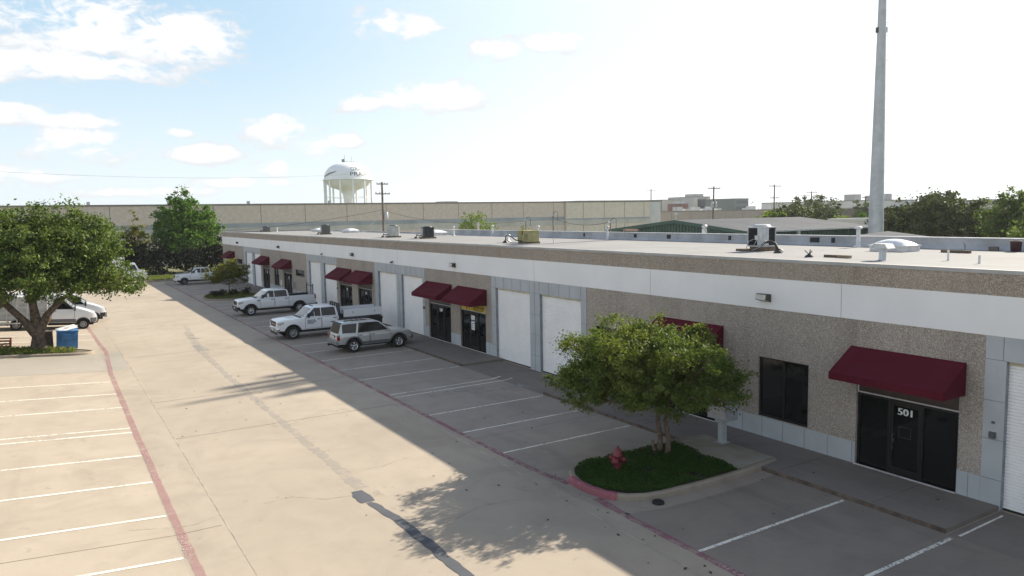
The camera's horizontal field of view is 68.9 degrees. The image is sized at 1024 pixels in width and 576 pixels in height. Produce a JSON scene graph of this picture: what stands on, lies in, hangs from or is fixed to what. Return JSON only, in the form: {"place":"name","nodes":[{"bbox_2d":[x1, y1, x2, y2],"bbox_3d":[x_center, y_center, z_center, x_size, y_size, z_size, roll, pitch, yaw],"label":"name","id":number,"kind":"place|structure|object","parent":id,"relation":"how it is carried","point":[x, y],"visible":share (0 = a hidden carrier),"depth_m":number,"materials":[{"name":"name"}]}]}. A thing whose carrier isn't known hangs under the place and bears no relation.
{"place":"outdoors","nodes":[
{"label":"outdoors","id":0,"kind":"place"},
{"bbox_2d":[54,270,187,283],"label":"planting strip","id":1,"kind":"object","parent":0,"point":[177,272],"visible":0.18,"depth_m":106.54,"materials":[{"name":"soil"}]},
{"bbox_2d":[117,232,148,271],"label":"evergreen tree","id":2,"kind":"object","parent":1,"relation":"on","point":[139,249],"visible":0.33,"depth_m":104.58,"materials":[{"name":"green plant"}]},
{"bbox_2d":[121,210,151,266],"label":"evergreen tree","id":3,"kind":"object","parent":1,"relation":"on","point":[139,235],"visible":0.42,"depth_m":108.68,"materials":[{"name":"green plant"}]},
{"bbox_2d":[134,239,181,274],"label":"evergreen tree","id":4,"kind":"object","parent":1,"relation":"on","point":[155,256],"visible":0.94,"depth_m":104.45,"materials":[{"name":"green plant"}]},
{"bbox_2d":[144,274,173,279],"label":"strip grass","id":5,"kind":"structure","parent":1,"relation":"on","point":[165,276],"depth_m":97.94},
{"bbox_2d":[145,184,226,270],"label":"sycamore tree","id":6,"kind":"object","parent":1,"relation":"on","point":[185,225],"visible":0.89,"depth_m":108.33,"materials":[{"name":"green plant"}]},
{"bbox_2d":[167,241,214,270],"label":"evergreen tree","id":7,"kind":"object","parent":1,"relation":"on","point":[188,257],"visible":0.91,"depth_m":106.41,"materials":[{"name":"green plant"}]},
{"bbox_2d":[163,280,241,294],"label":"bay pavement","id":8,"kind":"structure","parent":0,"point":[191,287],"depth_m":85.11,"materials":[{"name":"concrete"}]},
{"bbox_2d":[173,267,225,284],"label":"pickup truck","id":9,"kind":"object","parent":8,"relation":"on","point":[195,274],"visible":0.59,"depth_m":88.93,"materials":[{"name":"white paint"}]},
{"bbox_2d":[207,301,672,473],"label":"bay pavement","id":10,"kind":"structure","parent":0,"point":[545,458],"depth_m":30.29,"materials":[{"name":"concrete"}]},
{"bbox_2d":[232,282,316,315],"bbox_3d":[-19.313,0.885,60.833,6.400,2.226,2.520,-5,7,-32],"label":"pickup truck","id":11,"kind":"object","parent":10,"relation":"on","point":[270,298],"visible":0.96,"depth_m":60.00,"materials":[{"name":"white paint"}]},
{"bbox_2d":[269,301,382,338],"bbox_3d":[-12.213,1.988,49.167,7.080,2.060,2.520,-5,7,-32],"label":"pickup truck","id":12,"kind":"object","parent":10,"relation":"on","point":[312,317],"visible":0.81,"depth_m":48.11,"materials":[{"name":"white paint"}]},
{"bbox_2d":[327,317,412,351],"bbox_3d":[-8.329,2.607,43.466,4.945,1.804,2.060,-5,7,-32],"label":"sport utility vehicle","id":13,"kind":"object","parent":10,"relation":"on","point":[352,335],"visible":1,"depth_m":42.59,"materials":[{"name":"silver metal"}]},
{"bbox_2d":[463,409,581,432],"bbox_3d":[0.515,4.902,27.633,5.280,0.001,0.110,-5,7,-32],"label":"parking line","id":14,"kind":"object","parent":10,"relation":"on","point":[520,421],"visible":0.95,"depth_m":27.50,"materials":[{"name":"white paint"}]},
{"bbox_2d":[503,425,628,452],"bbox_3d":[1.954,5.104,25.321,5.280,0.001,0.110,-5,7,-32],"label":"parking line","id":15,"kind":"object","parent":10,"relation":"on","point":[563,439],"visible":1,"depth_m":25.21,"materials":[{"name":"white paint"}]},
{"bbox_2d":[404,335,502,365],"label":"sidewalk","id":16,"kind":"structure","parent":0,"point":[425,343],"depth_m":41.32,"materials":[{"name":"concrete"}]},
{"bbox_2d":[51,232,968,276],"bbox_3d":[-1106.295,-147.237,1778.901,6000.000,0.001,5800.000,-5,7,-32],"label":"ground","id":17,"kind":"structure","parent":0,"point":[171,269],"depth_m":120.19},
{"bbox_2d":[200,235,223,270],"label":"evergreen tree","id":18,"kind":"object","parent":17,"relation":"on","point":[216,253],"visible":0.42,"depth_m":108.08,"materials":[{"name":"green plant"}]},
{"bbox_2d":[0,201,564,265],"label":"beige warehouse","id":19,"kind":"structure","parent":17,"relation":"on","point":[248,216],"depth_m":144.92,"materials":[{"name":"concrete"}]},
{"bbox_2d":[322,155,373,202],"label":"water tower","id":20,"kind":"structure","parent":17,"relation":"on","point":[353,180],"depth_m":422.05,"materials":[{"name":"metal"}]},
{"bbox_2d":[564,201,660,231],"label":"pale warehouse","id":21,"kind":"structure","parent":17,"relation":"on","point":[586,215],"depth_m":177.37,"materials":[{"name":"concrete"}]},
{"bbox_2d":[668,201,688,210],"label":"brick block","id":22,"kind":"structure","parent":17,"relation":"on","point":[678,204],"depth_m":322.32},
{"bbox_2d":[668,194,709,208],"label":"grey office block","id":23,"kind":"structure","parent":17,"relation":"on","point":[695,200],"depth_m":405.29,"materials":[{"name":"concrete"}]},
{"bbox_2d":[708,186,719,218],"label":"utility pole","id":24,"kind":"object","parent":17,"relation":"on","point":[713,204],"visible":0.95,"depth_m":144.02,"materials":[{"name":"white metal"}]},
{"bbox_2d":[661,206,789,221],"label":"pinkish warehouse","id":25,"kind":"structure","parent":17,"relation":"on","point":[693,213],"depth_m":212.93,"materials":[{"name":"concrete"}]},
{"bbox_2d":[706,198,748,209],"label":"green glass block","id":26,"kind":"structure","parent":17,"relation":"on","point":[733,204],"depth_m":384.88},
{"bbox_2d":[606,213,867,235],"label":"metal shed","id":27,"kind":"structure","parent":17,"relation":"on","point":[797,226],"depth_m":75.43,"materials":[{"name":"white"}]},
{"bbox_2d":[755,209,786,217],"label":"broad tree","id":28,"kind":"object","parent":17,"relation":"on","point":[770,213],"visible":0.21,"depth_m":104.93,"materials":[{"name":"green plant"}]},
{"bbox_2d":[761,199,826,219],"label":"broad tree","id":29,"kind":"object","parent":17,"relation":"on","point":[796,212],"visible":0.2,"depth_m":108.47,"materials":[{"name":"green plant"}]},
{"bbox_2d":[801,194,842,219],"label":"broad tree","id":30,"kind":"object","parent":17,"relation":"on","point":[829,214],"visible":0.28,"depth_m":117.05,"materials":[{"name":"green plant"}]},
{"bbox_2d":[801,195,847,216],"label":"broad tree","id":31,"kind":"object","parent":17,"relation":"on","point":[823,205],"visible":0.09,"depth_m":155.75,"materials":[{"name":"green plant"}]},
{"bbox_2d":[761,194,916,208],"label":"white flat block","id":32,"kind":"structure","parent":17,"relation":"on","point":[849,199],"depth_m":271.68,"materials":[{"name":"concrete"}]},
{"bbox_2d":[828,218,867,224],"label":"white container","id":33,"kind":"object","parent":17,"relation":"on","point":[855,220],"visible":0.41,"depth_m":90.54,"materials":[{"name":"metal"}]},
{"bbox_2d":[851,199,868,217],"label":"broad tree","id":34,"kind":"object","parent":17,"relation":"on","point":[862,208],"visible":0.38,"depth_m":165.64,"materials":[{"name":"green plant"}]},
{"bbox_2d":[837,206,904,217],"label":"brown low block","id":35,"kind":"structure","parent":17,"relation":"on","point":[850,211],"depth_m":184.48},
{"bbox_2d":[861,195,921,233],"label":"broad tree","id":36,"kind":"object","parent":17,"relation":"on","point":[891,217],"visible":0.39,"depth_m":81.59,"materials":[{"name":"green plant"}]},
{"bbox_2d":[853,231,930,236],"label":"grey building","id":37,"kind":"structure","parent":17,"relation":"on","point":[887,233],"depth_m":63.07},
{"bbox_2d":[888,187,985,236],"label":"broad tree","id":38,"kind":"object","parent":17,"relation":"on","point":[938,211],"visible":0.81,"depth_m":77.81,"materials":[{"name":"green plant"}]},
{"bbox_2d":[935,197,1001,237],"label":"broad tree","id":39,"kind":"object","parent":17,"relation":"on","point":[963,231],"visible":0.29,"depth_m":75.37,"materials":[{"name":"green plant"}]},
{"bbox_2d":[972,185,1023,237],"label":"broad tree","id":40,"kind":"object","parent":17,"relation":"on","point":[998,218],"visible":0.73,"depth_m":69.10,"materials":[{"name":"green plant"}]},
{"bbox_2d":[1001,218,1023,237],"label":"broad tree","id":41,"kind":"object","parent":17,"relation":"on","point":[1015,228],"visible":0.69,"depth_m":62.57,"materials":[{"name":"green plant"}]},
{"bbox_2d":[0,281,1023,575],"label":"parking lot","id":42,"kind":"structure","parent":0,"point":[418,469],"depth_m":21.84,"materials":[{"name":"concrete"}]},
{"bbox_2d":[0,345,88,354],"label":"island grass","id":43,"kind":"structure","parent":42,"relation":"on","point":[10,350],"depth_m":42.24,"materials":[{"name":"plant"}]},
{"bbox_2d":[0,193,156,350],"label":"pear tree","id":44,"kind":"object","parent":43,"relation":"on","point":[84,264],"visible":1,"depth_m":42.47,"materials":[{"name":"green plant"}]},
{"bbox_2d":[0,348,94,357],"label":"island kerb","id":45,"kind":"structure","parent":42,"relation":"on","point":[49,355],"depth_m":41.75,"materials":[{"name":"concrete"}]},
{"bbox_2d":[0,292,97,329],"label":"glass rack van","id":46,"kind":"object","parent":42,"relation":"on","point":[69,314],"visible":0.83,"depth_m":52.44,"materials":[{"name":"white paint"}]},
{"bbox_2d":[44,330,53,347],"bbox_3d":[-27.603,3.060,44.444,0.520,0.990,0.740,-5,7,-32],"label":"trash bin","id":47,"kind":"object","parent":42,"relation":"on","point":[48,336],"visible":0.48,"depth_m":44.19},
{"bbox_2d":[8,292,106,322],"bbox_3d":[-34.293,1.488,56.029,6.760,2.250,2.420,0,4,-32],"label":"delivery van","id":48,"kind":"object","parent":42,"relation":"on","point":[100,311],"visible":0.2,"depth_m":56.58,"materials":[{"name":"white paint"}]},
{"bbox_2d":[0,352,128,376],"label":"older slab","id":49,"kind":"structure","parent":42,"relation":"on","point":[54,365],"depth_m":39.45,"materials":[{"name":"concrete"}]},
{"bbox_2d":[0,432,131,444],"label":"parking line","id":50,"kind":"object","parent":42,"relation":"on","point":[65,438],"visible":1,"depth_m":25.92,"materials":[{"name":"white paint"}]},
{"bbox_2d":[56,329,78,348],"bbox_3d":[-26.644,3.074,44.717,1.160,1.120,1.210,0,4,-32],"label":"dumpster","id":51,"kind":"object","parent":42,"relation":"on","point":[67,338],"visible":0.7,"depth_m":44.31,"materials":[{"name":"blue paint"}]},
{"bbox_2d":[2,455,141,470],"bbox_3d":[-17.646,5.460,20.863,13.100,0.878,0.122,-5,7,-32],"label":"parking line","id":52,"kind":"object","parent":42,"relation":"on","point":[72,462],"visible":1,"depth_m":23.34,"materials":[{"name":"white paint"}]},
{"bbox_2d":[0,481,152,501],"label":"parking line","id":53,"kind":"object","parent":42,"relation":"on","point":[74,491],"visible":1,"depth_m":20.80,"materials":[{"name":"white paint"}]},
{"bbox_2d":[0,515,165,540],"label":"parking line","id":54,"kind":"object","parent":42,"relation":"on","point":[81,528],"visible":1,"depth_m":18.29,"materials":[{"name":"white paint"}]},
{"bbox_2d":[112,257,148,281],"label":"box truck","id":55,"kind":"object","parent":42,"relation":"on","point":[134,265],"visible":0.22,"depth_m":91.22,"materials":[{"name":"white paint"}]},
{"bbox_2d":[79,557,182,575],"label":"parking line","id":56,"kind":"object","parent":42,"relation":"on","point":[130,567],"visible":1,"depth_m":16.31,"materials":[{"name":"white paint"}]},
{"bbox_2d":[87,295,257,575],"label":"pavement joint","id":57,"kind":"object","parent":42,"relation":"on","point":[181,450],"visible":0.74,"depth_m":24.46,"materials":[{"name":"concrete"}]},
{"bbox_2d":[225,283,257,288],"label":"door apron","id":58,"kind":"object","parent":42,"relation":"on","point":[242,285],"depth_m":86.18,"materials":[{"name":"concrete"}]},
{"bbox_2d":[0,286,591,563],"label":"pavement joint","id":59,"kind":"object","parent":42,"relation":"on","point":[242,428],"visible":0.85,"depth_m":28.47,"materials":[{"name":"concrete"}]},
{"bbox_2d":[165,283,567,483],"bbox_3d":[-20.563,2.467,56.261,0.478,0.001,83.418,-5,7,-32],"label":"fire lane stripe","id":60,"kind":"object","parent":42,"relation":"on","point":[451,428],"visible":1,"depth_m":27.69,"materials":[{"name":"paint"}]},
{"bbox_2d":[367,502,474,575],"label":"asphalt patch","id":61,"kind":"object","parent":42,"relation":"on","point":[437,550],"visible":1,"depth_m":17.50,"materials":[{"name":"asphalt"}]},
{"bbox_2d":[104,358,743,575],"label":"fire lane lettering","id":62,"kind":"object","parent":42,"relation":"on","point":[348,376],"visible":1,"depth_m":22.11,"materials":[{"name":"paint"}]},
{"bbox_2d":[403,345,461,365],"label":"kerb","id":63,"kind":"structure","parent":42,"relation":"on","point":[439,357],"depth_m":40.55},
{"bbox_2d":[233,319,701,575],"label":"pavement joint","id":64,"kind":"object","parent":42,"relation":"on","point":[491,457],"visible":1,"depth_m":23.14,"materials":[{"name":"concrete"}]},
{"bbox_2d":[463,361,564,393],"bbox_3d":[0.423,4.152,35.287,2.468,0.001,7.200,-5,7,-32],"label":"door apron","id":65,"kind":"object","parent":42,"relation":"on","point":[526,377],"depth_m":35.58,"materials":[{"name":"concrete"}]},
{"bbox_2d":[220,225,1023,515],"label":"warehouse building","id":66,"kind":"structure","parent":42,"relation":"on","point":[901,356],"depth_m":24.77,"materials":[{"name":"grey concrete"}]},
{"bbox_2d":[247,252,252,284],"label":"roll door","id":67,"kind":"structure","parent":66,"relation":"in","point":[249,255],"depth_m":87.76,"materials":[{"name":"white metal"}]},
{"bbox_2d":[254,253,261,286],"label":"roll door","id":68,"kind":"structure","parent":66,"relation":"in","point":[258,267],"depth_m":84.52,"materials":[{"name":"white metal"}]},
{"bbox_2d":[310,261,321,303],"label":"roll door","id":69,"kind":"structure","parent":66,"relation":"in","point":[315,266],"depth_m":66.13,"materials":[{"name":"white metal"}]},
{"bbox_2d":[317,224,331,234],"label":"air conditioner","id":70,"kind":"object","parent":66,"relation":"on","point":[325,228],"visible":1,"depth_m":78.81,"materials":[{"name":"grey metal"}]},
{"bbox_2d":[325,263,336,305],"bbox_3d":[-15.051,-0.145,62.533,0.080,3.790,3.256,-5,7,-32],"label":"roll door","id":71,"kind":"structure","parent":66,"relation":"in","point":[331,285],"depth_m":62.82,"materials":[{"name":"white metal"}]},
{"bbox_2d":[380,271,397,325],"bbox_3d":[-8.515,0.769,52.029,0.080,3.790,3.266,-5,7,-32],"label":"roll door","id":72,"kind":"structure","parent":66,"relation":"in","point":[388,287],"depth_m":52.12,"materials":[{"name":"white metal"}]},
{"bbox_2d":[382,225,400,237],"bbox_3d":[-10.360,-4.836,63.492,1.157,1.077,1.952,-5,7,-32],"label":"air conditioner","id":73,"kind":"object","parent":66,"relation":"on","point":[392,231],"visible":1,"depth_m":62.79,"materials":[{"name":"grey metal"}]},
{"bbox_2d":[403,274,423,334],"bbox_3d":[-6.337,1.074,48.528,0.080,3.790,3.256,-5,7,-32],"label":"roll door","id":74,"kind":"structure","parent":66,"relation":"in","point":[413,305],"depth_m":48.69,"materials":[{"name":"white metal"}]},
{"bbox_2d":[414,226,435,238],"bbox_3d":[-6.911,-4.378,58.710,1.157,0.977,1.952,-5,7,-32],"label":"air conditioner","id":75,"kind":"object","parent":66,"relation":"on","point":[427,232],"visible":1,"depth_m":58.02,"materials":[{"name":"black metal"}]},
{"bbox_2d":[437,305,444,340],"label":"entry door","id":76,"kind":"structure","parent":66,"relation":"in","point":[441,327],"depth_m":45.26,"materials":[{"name":"black glass"}]},
{"bbox_2d":[470,312,478,350],"bbox_3d":[-2.120,2.428,41.703,0.134,2.090,0.897,-5,7,-32],"label":"entry door","id":77,"kind":"structure","parent":66,"relation":"in","point":[473,316],"depth_m":41.76,"materials":[{"name":"black glass"}]},
{"bbox_2d":[497,288,530,367],"bbox_3d":[0.165,1.984,38.079,0.080,3.790,3.276,-5,7,-32],"label":"roll door","id":78,"kind":"structure","parent":66,"relation":"in","point":[514,306],"depth_m":38.10,"materials":[{"name":"white metal"}]},
{"bbox_2d":[502,230,539,243],"bbox_3d":[0.503,-3.132,45.491,1.050,0.780,2.810,-5,7,-32],"label":"air conditioner","id":79,"kind":"object","parent":66,"relation":"on","point":[528,236],"visible":1,"depth_m":44.46,"materials":[{"name":"beige metal"}]},
{"bbox_2d":[542,295,580,376],"bbox_3d":[2.346,2.289,34.574,0.080,3.790,3.256,-5,7,-32],"label":"roll door","id":80,"kind":"structure","parent":66,"relation":"in","point":[559,313],"depth_m":34.92,"materials":[{"name":"white metal"}]},
{"bbox_2d":[736,224,783,251],"bbox_3d":[10.756,-2.138,31.694,1.125,1.132,2.151,-5,7,-36],"label":"air conditioner","id":81,"kind":"object","parent":66,"relation":"on","point":[761,237],"visible":0.95,"depth_m":31.69,"materials":[{"name":"metal"}]},
{"bbox_2d":[759,356,808,426],"bbox_3d":[8.804,3.315,24.125,0.090,1.994,1.924,-5,7,-32],"label":"window","id":82,"kind":"structure","parent":66,"relation":"in","point":[783,385],"depth_m":24.11,"materials":[{"name":"black glass"}]},
{"bbox_2d":[888,401,921,481],"bbox_3d":[10.909,4.251,20.763,0.134,2.090,0.890,-5,7,-32],"label":"entry door","id":83,"kind":"structure","parent":66,"relation":"in","point":[904,454],"depth_m":20.78,"materials":[{"name":"black glass"}]},
{"bbox_2d":[1003,362,1023,515],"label":"roll door","id":84,"kind":"structure","parent":66,"relation":"in","point":[1013,494],"depth_m":18.39,"materials":[{"name":"white metal"}]},
{"bbox_2d":[1010,241,1021,251],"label":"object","id":85,"kind":"object","parent":66,"relation":"on","point":[1015,246],"visible":1,"depth_m":28.04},
{"bbox_2d":[595,498,746,575],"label":"fire lane stripe","id":86,"kind":"object","parent":42,"relation":"on","point":[664,535],"visible":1,"depth_m":17.48,"materials":[{"name":"paint"}]},
{"bbox_2d":[676,436,771,468],"bbox_3d":[6.463,5.134,23.258,1.619,0.156,2.898,-5,7,-32],"label":"island pad","id":87,"kind":"object","parent":42,"relation":"on","point":[738,456],"visible":0.63,"depth_m":23.06,"materials":[{"name":"concrete"}]},
{"bbox_2d":[707,398,737,443],"bbox_3d":[6.769,4.162,24.000,0.552,1.620,0.802,-5,7,-32],"label":"cluster mailbox","id":88,"kind":"object","parent":87,"relation":"on","point":[721,417],"visible":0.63,"depth_m":23.86,"materials":[{"name":"grey metal"}]},
{"bbox_2d":[708,398,725,420],"bbox_3d":[6.534,3.782,23.817,0.012,0.760,0.730,-5,7,-32],"label":"locker door","id":89,"kind":"structure","parent":88,"relation":"in","point":[720,411],"depth_m":23.77,"materials":[{"name":"metal"}]},
{"bbox_2d":[543,392,945,533],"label":"kerb","id":90,"kind":"structure","parent":42,"relation":"on","point":[884,510],"depth_m":20.16,"materials":[{"name":"concrete"}]},
{"bbox_2d":[947,511,1023,560],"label":"door apron","id":91,"kind":"object","parent":42,"relation":"on","point":[1004,534],"depth_m":17.33,"materials":[{"name":"concrete"}]},
{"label":"island soil","id":92,"kind":"structure","parent":42,"relation":"on","visible":0},
{"bbox_2d":[200,258,250,289],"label":"young tree","id":93,"kind":"object","parent":92,"relation":"on","point":[233,270],"visible":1,"depth_m":74.70,"materials":[{"name":"green plant"}]},
{"bbox_2d":[204,291,254,298],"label":"island grass","id":94,"kind":"structure","parent":92,"relation":"on","point":[228,295],"depth_m":72.78,"materials":[{"name":"plant"}]},
{"bbox_2d":[0,0,1023,208],"label":"sky","id":95,"kind":"structure","parent":0,"point":[439,100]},
{"bbox_2d":[544,473,638,514],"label":"bay pavement","id":96,"kind":"structure","parent":0,"point":[630,512],"depth_m":19.00,"materials":[{"name":"concrete"}]},
{"bbox_2d":[546,440,773,511],"bbox_3d":[4.016,5.419,21.773,5.768,0.001,4.400,-5,7,-32],"label":"gutter apron","id":97,"kind":"object","parent":96,"relation":"on","point":[563,472],"visible":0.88,"depth_m":20.41,"materials":[{"name":"concrete"}]},
{"bbox_2d":[574,440,739,492],"bbox_3d":[4.044,5.215,21.768,4.592,0.220,3.120,-5,7,-32],"label":"ground cover","id":98,"kind":"object","parent":97,"relation":"on","point":[599,472],"visible":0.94,"depth_m":21.52,"materials":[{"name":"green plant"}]},
{"bbox_2d":[609,446,626,471],"bbox_3d":[3.061,4.950,21.677,0.454,0.735,0.456,-2,6,-13],"label":"fire hydrant","id":99,"kind":"object","parent":98,"relation":"on","point":[617,458],"visible":0.95,"depth_m":21.57,"materials":[{"name":"red paint"}]},
{"bbox_2d":[543,309,758,453],"bbox_3d":[4.303,2.952,22.820,6.799,4.604,5.513,-1,6,1],"label":"oak tree","id":100,"kind":"object","parent":98,"relation":"on","point":[636,364],"visible":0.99,"depth_m":21.61,"materials":[{"name":"green plant"}]},
{"bbox_2d":[569,434,776,501],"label":"island kerb","id":101,"kind":"structure","parent":97,"relation":"on","point":[696,485],"depth_m":20.62,"materials":[{"name":"concrete"}]},
{"bbox_2d":[567,476,617,500],"bbox_3d":[2.152,5.487,20.474,0.376,0.170,1.914,-6,7,-38],"label":"kerb paint","id":102,"kind":"object","parent":101,"relation":"on","point":[579,484],"visible":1,"depth_m":20.26,"materials":[{"name":"paint"}]},
{"bbox_2d":[545,388,998,532],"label":"sidewalk","id":103,"kind":"structure","parent":0,"point":[921,502],"depth_m":20.92,"materials":[{"name":"concrete"}]},
{"bbox_2d":[626,475,1023,575],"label":"bay pavement","id":104,"kind":"structure","parent":0,"point":[845,537],"depth_m":17.35,"materials":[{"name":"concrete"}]},
{"bbox_2d":[697,500,843,551],"bbox_3d":[6.427,5.730,18.133,5.280,0.001,0.107,-5,7,-32],"label":"parking line","id":105,"kind":"object","parent":104,"relation":"on","point":[763,528],"visible":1,"depth_m":17.94,"materials":[{"name":"white paint"}]},
{"bbox_2d":[864,537,952,575],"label":"parking line","id":106,"kind":"object","parent":104,"relation":"on","point":[906,558],"visible":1,"depth_m":16.27,"materials":[{"name":"white paint"}]},
{"bbox_2d":[868,0,888,233],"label":"steel tower","id":107,"kind":"structure","parent":0,"point":[876,212],"depth_m":70.58,"materials":[{"name":"grey metal"}]},
{"label":"rear yard","id":108,"kind":"structure","parent":0,"visible":0},
{"bbox_2d":[375,182,389,230],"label":"utility pole","id":109,"kind":"object","parent":108,"relation":"on","point":[384,215],"visible":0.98,"depth_m":107.74,"materials":[{"name":"brown wood"}]},
{"bbox_2d":[458,211,498,229],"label":"bushy tree","id":110,"kind":"object","parent":108,"relation":"on","point":[471,227],"visible":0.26,"depth_m":79.70,"materials":[{"name":"green plant"}]},
{"label":"drainage channel","id":111,"kind":"structure","parent":0,"visible":0},
{"bbox_2d":[352,490,373,502],"bbox_3d":[-4.104,5.696,20.414,0.453,0.001,0.955,-5,7,-32],"label":"asphalt patch","id":112,"kind":"object","parent":111,"relation":"on","point":[361,496],"visible":1,"depth_m":20.39,"materials":[{"name":"asphalt"}]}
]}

